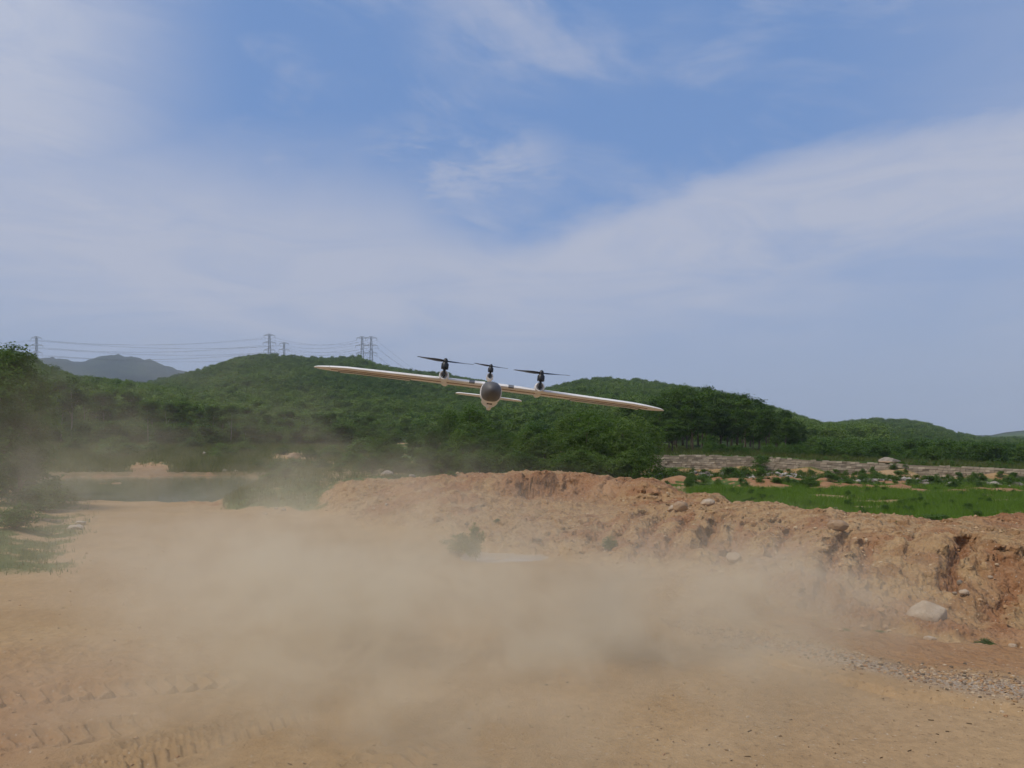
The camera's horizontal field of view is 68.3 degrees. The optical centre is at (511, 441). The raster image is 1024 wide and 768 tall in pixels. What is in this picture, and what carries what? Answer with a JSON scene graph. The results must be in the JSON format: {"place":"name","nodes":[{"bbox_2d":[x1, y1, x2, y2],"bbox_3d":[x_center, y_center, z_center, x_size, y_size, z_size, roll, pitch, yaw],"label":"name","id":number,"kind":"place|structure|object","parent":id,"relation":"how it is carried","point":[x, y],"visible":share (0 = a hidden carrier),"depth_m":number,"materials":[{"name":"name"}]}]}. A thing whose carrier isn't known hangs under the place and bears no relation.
{"place":"outdoors","nodes":[
{"label":"outdoors","id":0,"kind":"place"},
{"bbox_2d":[38,476,258,502],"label":"pond water","id":1,"kind":"structure","parent":0,"point":[167,489],"depth_m":32.08,"materials":[{"name":"grey liquid"}]},
{"bbox_2d":[212,463,485,509],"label":"bank grass","id":2,"kind":"structure","parent":0,"point":[315,472],"depth_m":22.79,"materials":[{"name":"green plant"}]},
{"bbox_2d":[314,356,663,410],"bbox_3d":[-0.213,-0.410,5.429,2.312,0.387,1.225,0,0,-22],"label":"fixed wing drone","id":3,"kind":"object","parent":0,"point":[490,394],"visible":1,"depth_m":5.19,"materials":[{"name":"white plastic"}]},
{"bbox_2d":[0,354,1023,767],"bbox_3d":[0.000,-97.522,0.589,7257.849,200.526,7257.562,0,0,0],"label":"ground","id":4,"kind":"structure","parent":0,"point":[330,614],"depth_m":6.56,"materials":[{"name":"soil"}]},
{"bbox_2d":[0,500,45,527],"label":"verge shrub","id":5,"kind":"object","parent":4,"relation":"on","point":[14,519],"visible":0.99,"depth_m":12.93,"materials":[{"name":"green plant"}]},
{"bbox_2d":[0,409,53,501],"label":"leafy tree","id":6,"kind":"object","parent":4,"relation":"on","point":[19,473],"visible":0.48,"depth_m":18.43,"materials":[{"name":"green plant"}]},
{"bbox_2d":[0,485,56,513],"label":"verge shrub","id":7,"kind":"object","parent":4,"relation":"on","point":[31,499],"visible":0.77,"depth_m":15.11,"materials":[{"name":"green plant"}]},
{"bbox_2d":[3,363,53,494],"bbox_3d":[-15.798,-0.234,23.913,2.592,4.831,2.376,0,0,27],"label":"leafy tree","id":8,"kind":"object","parent":4,"relation":"on","point":[21,404],"visible":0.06,"depth_m":23.89,"materials":[{"name":"green plant"}]},
{"bbox_2d":[0,362,63,478],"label":"leafy tree","id":9,"kind":"object","parent":4,"relation":"on","point":[8,393],"visible":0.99,"depth_m":17.57,"materials":[{"name":"green plant"}]},
{"bbox_2d":[0,466,64,497],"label":"verge shrub","id":10,"kind":"object","parent":4,"relation":"on","point":[28,484],"visible":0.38,"depth_m":19.68,"materials":[{"name":"green plant"}]},
{"bbox_2d":[0,341,69,495],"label":"leafy tree","id":11,"kind":"object","parent":4,"relation":"on","point":[7,356],"visible":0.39,"depth_m":22.08,"materials":[{"name":"green plant"}]},
{"bbox_2d":[9,389,64,466],"bbox_3d":[-17.244,-0.012,27.082,2.457,4.518,2.268,0,0,-10],"label":"leafy tree","id":12,"kind":"object","parent":4,"relation":"on","point":[56,421],"visible":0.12,"depth_m":27.11,"materials":[{"name":"green plant"}]},
{"bbox_2d":[0,494,100,574],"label":"verge grass","id":13,"kind":"structure","parent":4,"relation":"on","point":[49,545],"depth_m":11.87,"materials":[{"name":"green plant"}]},
{"bbox_2d":[31,478,74,512],"bbox_3d":[-10.566,1.289,17.020,1.252,0.902,1.320,0,0,1],"label":"verge shrub","id":14,"kind":"object","parent":4,"relation":"on","point":[50,494],"visible":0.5,"depth_m":17.05,"materials":[{"name":"green plant"}]},
{"bbox_2d":[27,479,79,503],"bbox_3d":[-11.982,1.379,19.428,1.376,0.940,1.306,0,0,18],"label":"verge shrub","id":15,"kind":"object","parent":4,"relation":"on","point":[65,496],"visible":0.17,"depth_m":19.50,"materials":[{"name":"green plant"}]},
{"bbox_2d":[52,376,92,440],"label":"slender tree","id":16,"kind":"object","parent":4,"relation":"on","point":[70,403],"visible":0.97,"depth_m":78.49,"materials":[{"name":"green plant"}]},
{"bbox_2d":[87,388,120,421],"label":"slender tree","id":17,"kind":"object","parent":4,"relation":"on","point":[103,394],"visible":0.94,"depth_m":88.64,"materials":[{"name":"green plant"}]},
{"bbox_2d":[0,544,211,766],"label":"road crumbs","id":18,"kind":"object","parent":4,"relation":"on","point":[135,737],"visible":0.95,"depth_m":6.62,"materials":[{"name":"brown stone"}]},
{"bbox_2d":[113,389,136,409],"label":"slender tree","id":19,"kind":"object","parent":4,"relation":"on","point":[122,404],"visible":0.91,"depth_m":91.47,"materials":[{"name":"green plant"}]},
{"bbox_2d":[118,392,143,417],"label":"slender tree","id":20,"kind":"object","parent":4,"relation":"on","point":[137,396],"visible":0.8,"depth_m":92.33,"materials":[{"name":"green plant"}]},
{"bbox_2d":[135,399,163,427],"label":"slender tree","id":21,"kind":"object","parent":4,"relation":"on","point":[144,406],"visible":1,"depth_m":77.53,"materials":[{"name":"green plant"}]},
{"bbox_2d":[159,402,180,423],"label":"slender tree","id":22,"kind":"object","parent":4,"relation":"on","point":[169,406],"visible":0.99,"depth_m":86.26,"materials":[{"name":"green plant"}]},
{"bbox_2d":[174,400,193,420],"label":"slender tree","id":23,"kind":"object","parent":4,"relation":"on","point":[181,405],"visible":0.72,"depth_m":90.47,"materials":[{"name":"green plant"}]},
{"bbox_2d":[183,404,204,424],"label":"slender tree","id":24,"kind":"object","parent":4,"relation":"on","point":[192,408],"visible":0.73,"depth_m":86.56,"materials":[{"name":"green plant"}]},
{"bbox_2d":[7,439,396,472],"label":"meadow grass","id":25,"kind":"structure","parent":4,"relation":"on","point":[181,458],"depth_m":55.19,"materials":[{"name":"green plant"}]},
{"bbox_2d":[198,404,223,424],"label":"slender tree","id":26,"kind":"object","parent":4,"relation":"on","point":[213,410],"visible":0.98,"depth_m":81.73,"materials":[{"name":"green plant"}]},
{"bbox_2d":[205,443,237,453],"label":"meadow shrub","id":27,"kind":"object","parent":4,"relation":"on","point":[222,449],"visible":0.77,"depth_m":61.96,"materials":[{"name":"green plant"}]},
{"bbox_2d":[219,404,240,443],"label":"slender tree","id":28,"kind":"object","parent":4,"relation":"on","point":[229,408],"visible":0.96,"depth_m":79.72,"materials":[{"name":"green plant"}]},
{"bbox_2d":[281,410,296,426],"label":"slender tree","id":29,"kind":"object","parent":4,"relation":"on","point":[290,414],"visible":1,"depth_m":79.24,"materials":[{"name":"green plant"}]},
{"bbox_2d":[296,446,321,457],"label":"meadow shrub","id":30,"kind":"object","parent":4,"relation":"on","point":[308,451],"visible":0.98,"depth_m":54.86,"materials":[{"name":"green plant"}]},
{"bbox_2d":[337,448,362,462],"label":"meadow shrub","id":31,"kind":"object","parent":4,"relation":"on","point":[349,456],"visible":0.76,"depth_m":47.75,"materials":[{"name":"green plant"}]},
{"bbox_2d":[346,435,372,452],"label":"meadow shrub","id":32,"kind":"object","parent":4,"relation":"on","point":[358,442],"visible":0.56,"depth_m":65.39,"materials":[{"name":"green plant"}]},
{"bbox_2d":[360,455,383,473],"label":"leafy bush","id":33,"kind":"object","parent":4,"relation":"on","point":[369,460],"visible":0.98,"depth_m":35.43,"materials":[{"name":"green plant"}]},
{"bbox_2d":[371,434,397,457],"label":"leafy tree","id":34,"kind":"object","parent":4,"relation":"on","point":[387,440],"visible":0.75,"depth_m":53.95,"materials":[{"name":"green plant"}]},
{"bbox_2d":[377,444,399,465],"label":"leafy tree","id":35,"kind":"object","parent":4,"relation":"on","point":[384,453],"visible":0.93,"depth_m":44.18,"materials":[{"name":"green plant"}]},
{"bbox_2d":[403,434,419,456],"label":"leafy tree","id":36,"kind":"object","parent":4,"relation":"on","point":[411,439],"visible":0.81,"depth_m":57.94,"materials":[{"name":"green plant"}]},
{"bbox_2d":[413,455,435,473],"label":"leafy bush","id":37,"kind":"object","parent":4,"relation":"on","point":[422,458],"visible":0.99,"depth_m":35.73,"materials":[{"name":"green plant"}]},
{"bbox_2d":[413,426,448,454],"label":"leafy tree","id":38,"kind":"object","parent":4,"relation":"on","point":[428,436],"visible":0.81,"depth_m":51.33,"materials":[{"name":"green plant"}]},
{"bbox_2d":[429,450,453,473],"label":"leafy bush","id":39,"kind":"object","parent":4,"relation":"on","point":[441,453],"visible":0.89,"depth_m":36.05,"materials":[{"name":"green plant"}]},
{"bbox_2d":[435,449,463,471],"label":"leafy bush","id":40,"kind":"object","parent":4,"relation":"on","point":[448,463],"visible":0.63,"depth_m":36.02,"materials":[{"name":"green plant"}]},
{"bbox_2d":[433,409,467,451],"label":"leafy tree","id":41,"kind":"object","parent":4,"relation":"on","point":[450,417],"visible":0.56,"depth_m":59.69,"materials":[{"name":"green plant"}]},
{"bbox_2d":[438,532,482,554],"bbox_3d":[-0.738,1.556,11.075,0.680,0.460,0.644,0,0,26],"label":"green weed","id":42,"kind":"object","parent":4,"relation":"on","point":[459,545],"visible":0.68,"depth_m":11.04,"materials":[{"name":"green plant"}]},
{"bbox_2d":[450,454,474,473],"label":"leafy bush","id":43,"kind":"object","parent":4,"relation":"on","point":[462,460],"visible":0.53,"depth_m":35.25,"materials":[{"name":"green plant"}]},
{"bbox_2d":[448,428,477,464],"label":"leafy tree","id":44,"kind":"object","parent":4,"relation":"on","point":[460,441],"visible":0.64,"depth_m":41.53,"materials":[{"name":"green plant"}]},
{"bbox_2d":[450,421,483,454],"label":"leafy tree","id":45,"kind":"object","parent":4,"relation":"on","point":[474,433],"visible":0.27,"depth_m":51.39,"materials":[{"name":"green plant"}]},
{"bbox_2d":[447,402,494,451],"bbox_3d":[-2.910,-0.703,56.115,3.448,4.474,3.110,0,0,42],"label":"leafy tree","id":46,"kind":"object","parent":4,"relation":"on","point":[475,416],"visible":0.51,"depth_m":55.76,"materials":[{"name":"green plant"}]},
{"bbox_2d":[465,521,485,561],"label":"green weed","id":47,"kind":"object","parent":4,"relation":"on","point":[473,541],"visible":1,"depth_m":10.53,"materials":[{"name":"green plant"}]},
{"bbox_2d":[464,449,500,472],"bbox_3d":[-1.470,1.072,34.213,1.759,1.493,1.930,0,0,-17],"label":"leafy bush","id":48,"kind":"object","parent":4,"relation":"on","point":[479,465],"visible":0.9,"depth_m":33.94,"materials":[{"name":"green plant"}]},
{"bbox_2d":[476,449,506,472],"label":"leafy bush","id":49,"kind":"object","parent":4,"relation":"on","point":[493,455],"visible":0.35,"depth_m":35.70,"materials":[{"name":"green plant"}]},
{"bbox_2d":[460,552,548,562],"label":"puddle water","id":50,"kind":"structure","parent":4,"relation":"on","point":[496,557],"depth_m":10.98,"materials":[{"name":"beige liquid"}]},
{"bbox_2d":[494,453,525,472],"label":"leafy bush","id":51,"kind":"object","parent":4,"relation":"on","point":[503,460],"visible":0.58,"depth_m":35.26,"materials":[{"name":"green plant"}]},
{"bbox_2d":[9,576,1022,765],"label":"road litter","id":52,"kind":"object","parent":4,"relation":"on","point":[588,708],"visible":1,"depth_m":4.64,"materials":[{"name":"stone"}]},
{"bbox_2d":[505,449,544,470],"bbox_3d":[0.482,1.130,34.950,1.859,1.578,2.041,0,0,31],"label":"leafy bush","id":53,"kind":"object","parent":4,"relation":"on","point":[523,465],"visible":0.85,"depth_m":34.76,"materials":[{"name":"green plant"}]},
{"bbox_2d":[509,430,544,453],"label":"leafy tree","id":54,"kind":"object","parent":4,"relation":"on","point":[525,435],"visible":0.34,"depth_m":43.90,"materials":[{"name":"green plant"}]},
{"bbox_2d":[519,422,553,447],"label":"leafy tree","id":55,"kind":"object","parent":4,"relation":"on","point":[538,429],"visible":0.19,"depth_m":53.55,"materials":[{"name":"green plant"}]},
{"bbox_2d":[523,428,565,460],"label":"leafy tree","id":56,"kind":"object","parent":4,"relation":"on","point":[542,451],"visible":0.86,"depth_m":39.15,"materials":[{"name":"green plant"}]},
{"bbox_2d":[546,450,585,472],"bbox_3d":[2.501,1.215,34.857,2.129,1.646,1.939,0,0,44],"label":"leafy bush","id":57,"kind":"object","parent":4,"relation":"on","point":[562,464],"visible":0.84,"depth_m":34.54,"materials":[{"name":"green plant"}]},
{"bbox_2d":[550,407,597,440],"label":"leafy tree","id":58,"kind":"object","parent":4,"relation":"on","point":[562,424],"visible":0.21,"depth_m":51.84,"materials":[{"name":"green plant"}]},
{"bbox_2d":[563,408,606,436],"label":"leafy tree","id":59,"kind":"object","parent":4,"relation":"on","point":[586,416],"visible":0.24,"depth_m":50.32,"materials":[{"name":"green plant"}]},
{"bbox_2d":[567,449,602,474],"bbox_3d":[3.290,1.192,35.503,2.102,1.752,1.992,0,0,31],"label":"leafy bush","id":60,"kind":"object","parent":4,"relation":"on","point":[580,452],"visible":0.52,"depth_m":35.24,"materials":[{"name":"green plant"}]},
{"bbox_2d":[560,423,611,456],"bbox_3d":[3.875,0.509,39.610,3.015,3.032,2.746,0,0,-32],"label":"leafy tree","id":61,"kind":"object","parent":4,"relation":"on","point":[578,436],"visible":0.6,"depth_m":39.35,"materials":[{"name":"green plant"}]},
{"bbox_2d":[571,426,610,461],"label":"leafy tree","id":62,"kind":"object","parent":4,"relation":"on","point":[603,444],"visible":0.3,"depth_m":39.59,"materials":[{"name":"green plant"}]},
{"bbox_2d":[576,458,606,474],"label":"leafy bush","id":63,"kind":"object","parent":4,"relation":"on","point":[591,465],"visible":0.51,"depth_m":35.03,"materials":[{"name":"green plant"}]},
{"bbox_2d":[579,413,622,457],"bbox_3d":[5.057,0.174,43.758,3.114,3.630,3.386,0,0,12],"label":"leafy tree","id":64,"kind":"object","parent":4,"relation":"on","point":[600,421],"visible":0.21,"depth_m":43.46,"materials":[{"name":"green plant"}]},
{"bbox_2d":[598,459,629,477],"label":"leafy bush","id":65,"kind":"object","parent":4,"relation":"on","point":[613,472],"visible":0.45,"depth_m":35.00,"materials":[{"name":"green plant"}]},
{"bbox_2d":[602,416,655,474],"bbox_3d":[6.356,0.601,42.164,3.623,3.999,3.977,0,0,4],"label":"leafy tree","id":66,"kind":"object","parent":4,"relation":"on","point":[624,433],"visible":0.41,"depth_m":41.72,"materials":[{"name":"green plant"}]},
{"bbox_2d":[603,450,662,479],"bbox_3d":[5.489,1.487,34.946,2.756,2.296,2.612,0,0,-6],"label":"leafy bush","id":67,"kind":"object","parent":4,"relation":"on","point":[633,462],"visible":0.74,"depth_m":34.61,"materials":[{"name":"green plant"}]},
{"bbox_2d":[608,430,667,478],"bbox_3d":[6.654,1.089,40.716,3.453,3.473,3.146,0,0,8],"label":"leafy tree","id":68,"kind":"object","parent":4,"relation":"on","point":[624,446],"visible":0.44,"depth_m":40.46,"materials":[{"name":"green plant"}]},
{"bbox_2d":[618,413,667,471],"bbox_3d":[8.409,0.406,50.404,4.162,4.595,4.569,0,0,7],"label":"leafy tree","id":69,"kind":"object","parent":4,"relation":"on","point":[642,426],"visible":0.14,"depth_m":50.22,"materials":[{"name":"green plant"}]},
{"bbox_2d":[644,400,679,430],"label":"dark leafy tree","id":70,"kind":"object","parent":4,"relation":"on","point":[667,408],"visible":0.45,"depth_m":67.85,"materials":[{"name":"green plant"}]},
{"bbox_2d":[308,470,1023,642],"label":"bank rubble","id":71,"kind":"object","parent":4,"relation":"on","point":[802,599],"visible":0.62,"depth_m":10.09,"materials":[{"name":"brown stone"}]},
{"bbox_2d":[655,388,684,445],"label":"dark leafy tree","id":72,"kind":"object","parent":4,"relation":"on","point":[673,394],"visible":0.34,"depth_m":80.67,"materials":[{"name":"green plant"}]},
{"bbox_2d":[658,418,686,450],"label":"dark leafy tree","id":73,"kind":"object","parent":4,"relation":"on","point":[671,436],"visible":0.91,"depth_m":61.65,"materials":[{"name":"green plant"}]},
{"bbox_2d":[666,406,687,448],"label":"dark leafy tree","id":74,"kind":"object","parent":4,"relation":"on","point":[680,417],"visible":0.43,"depth_m":67.33,"materials":[{"name":"green plant"}]},
{"bbox_2d":[673,501,688,511],"bbox_3d":[2.790,1.075,12.499,0.274,0.182,0.230,0,0,0],"label":"earth clod","id":75,"kind":"object","parent":4,"relation":"on","point":[680,506],"visible":0.96,"depth_m":12.42,"materials":[{"name":"brown stone"}]},
{"bbox_2d":[672,385,702,446],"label":"dark leafy tree","id":76,"kind":"object","parent":4,"relation":"on","point":[692,393],"visible":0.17,"depth_m":79.15,"materials":[{"name":"green plant"}]},
{"bbox_2d":[680,394,711,448],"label":"dark leafy tree","id":77,"kind":"object","parent":4,"relation":"on","point":[692,423],"visible":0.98,"depth_m":66.34,"materials":[{"name":"green plant"}]},
{"bbox_2d":[685,391,716,448],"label":"dark leafy tree","id":78,"kind":"object","parent":4,"relation":"on","point":[704,398],"visible":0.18,"depth_m":72.06,"materials":[{"name":"green plant"}]},
{"bbox_2d":[699,433,719,449],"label":"green shrub","id":79,"kind":"object","parent":4,"relation":"on","point":[709,439],"visible":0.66,"depth_m":59.87,"materials":[{"name":"green plant"}]},
{"bbox_2d":[697,388,724,420],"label":"dark leafy tree","id":80,"kind":"object","parent":4,"relation":"on","point":[715,400],"visible":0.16,"depth_m":83.01,"materials":[{"name":"green plant"}]},
{"bbox_2d":[696,401,728,447],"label":"dark leafy tree","id":81,"kind":"object","parent":4,"relation":"on","point":[711,415],"visible":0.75,"depth_m":68.81,"materials":[{"name":"green plant"}]},
{"bbox_2d":[706,405,732,448],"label":"dark leafy tree","id":82,"kind":"object","parent":4,"relation":"on","point":[724,413],"visible":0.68,"depth_m":69.50,"materials":[{"name":"green plant"}]},
{"bbox_2d":[718,389,741,446],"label":"dark leafy tree","id":83,"kind":"object","parent":4,"relation":"on","point":[724,401],"visible":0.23,"depth_m":80.39,"materials":[{"name":"green plant"}]},
{"bbox_2d":[726,552,740,563],"bbox_3d":[2.596,1.363,8.851,0.170,0.143,0.134,0,0,0],"label":"stone","id":84,"kind":"object","parent":4,"relation":"on","point":[733,557],"visible":1,"depth_m":8.81,"materials":[{"name":"beige stone"}]},
{"bbox_2d":[724,410,751,444],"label":"dark leafy tree","id":85,"kind":"object","parent":4,"relation":"on","point":[738,423],"visible":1,"depth_m":68.85,"materials":[{"name":"green plant"}]},
{"bbox_2d":[726,389,760,448],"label":"dark leafy tree","id":86,"kind":"object","parent":4,"relation":"on","point":[743,396],"visible":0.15,"depth_m":77.67,"materials":[{"name":"green plant"}]},
{"bbox_2d":[731,398,759,446],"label":"dark leafy tree","id":87,"kind":"object","parent":4,"relation":"on","point":[748,410],"visible":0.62,"depth_m":72.65,"materials":[{"name":"green plant"}]},
{"bbox_2d":[750,454,771,470],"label":"green shrub","id":88,"kind":"object","parent":4,"relation":"on","point":[759,459],"visible":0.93,"depth_m":53.52,"materials":[{"name":"green plant"}]},
{"bbox_2d":[750,407,781,444],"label":"dark leafy tree","id":89,"kind":"object","parent":4,"relation":"on","point":[760,429],"visible":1,"depth_m":66.59,"materials":[{"name":"green plant"}]},
{"bbox_2d":[760,402,786,443],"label":"dark leafy tree","id":90,"kind":"object","parent":4,"relation":"on","point":[776,415],"visible":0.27,"depth_m":81.71,"materials":[{"name":"green plant"}]},
{"bbox_2d":[775,417,796,445],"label":"dark leafy tree","id":91,"kind":"object","parent":4,"relation":"on","point":[784,433],"visible":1,"depth_m":65.88,"materials":[{"name":"green plant"}]},
{"bbox_2d":[632,444,1023,479],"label":"terrace grass","id":92,"kind":"structure","parent":4,"relation":"on","point":[680,450],"depth_m":55.55,"materials":[{"name":"green plant"}]},
{"bbox_2d":[648,471,1023,486],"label":"wall foot rubble","id":93,"kind":"object","parent":4,"relation":"on","point":[858,480],"depth_m":47.99,"materials":[{"name":"grey stone"}]},
{"bbox_2d":[827,520,848,530],"bbox_3d":[3.836,0.985,8.877,0.234,0.135,0.172,0,0,0],"label":"stone","id":94,"kind":"object","parent":4,"relation":"on","point":[839,525],"visible":1,"depth_m":8.82,"materials":[{"name":"beige stone"}]},
{"bbox_2d":[653,455,1023,477],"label":"stone wall","id":95,"kind":"structure","parent":4,"relation":"on","point":[709,462],"depth_m":53.39,"materials":[{"name":"grey stone"}]},
{"bbox_2d":[906,600,946,621],"bbox_3d":[3.674,1.560,6.716,0.282,0.298,0.292,0,0,-31],"label":"boulder","id":96,"kind":"object","parent":4,"relation":"on","point":[924,610],"visible":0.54,"depth_m":6.64,"materials":[{"name":"stone"}]},
{"bbox_2d":[0,0,1023,434],"label":"sky","id":97,"kind":"structure","parent":0,"point":[814,209],"materials":[{"name":"blue"}]},
{"bbox_2d":[20,478,1008,759],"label":"road pebbles","id":98,"kind":"object","parent":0,"point":[520,608],"visible":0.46,"depth_m":5.99,"materials":[{"name":"stone"}]},
{"bbox_2d":[661,616,1023,716],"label":"roadside gravel","id":99,"kind":"structure","parent":0,"point":[908,672],"depth_m":5.44,"materials":[{"name":"grey gravel"}]},
{"bbox_2d":[668,478,1023,518],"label":"field grass","id":100,"kind":"structure","parent":0,"point":[940,498],"depth_m":35.35,"materials":[{"name":"green plant"}]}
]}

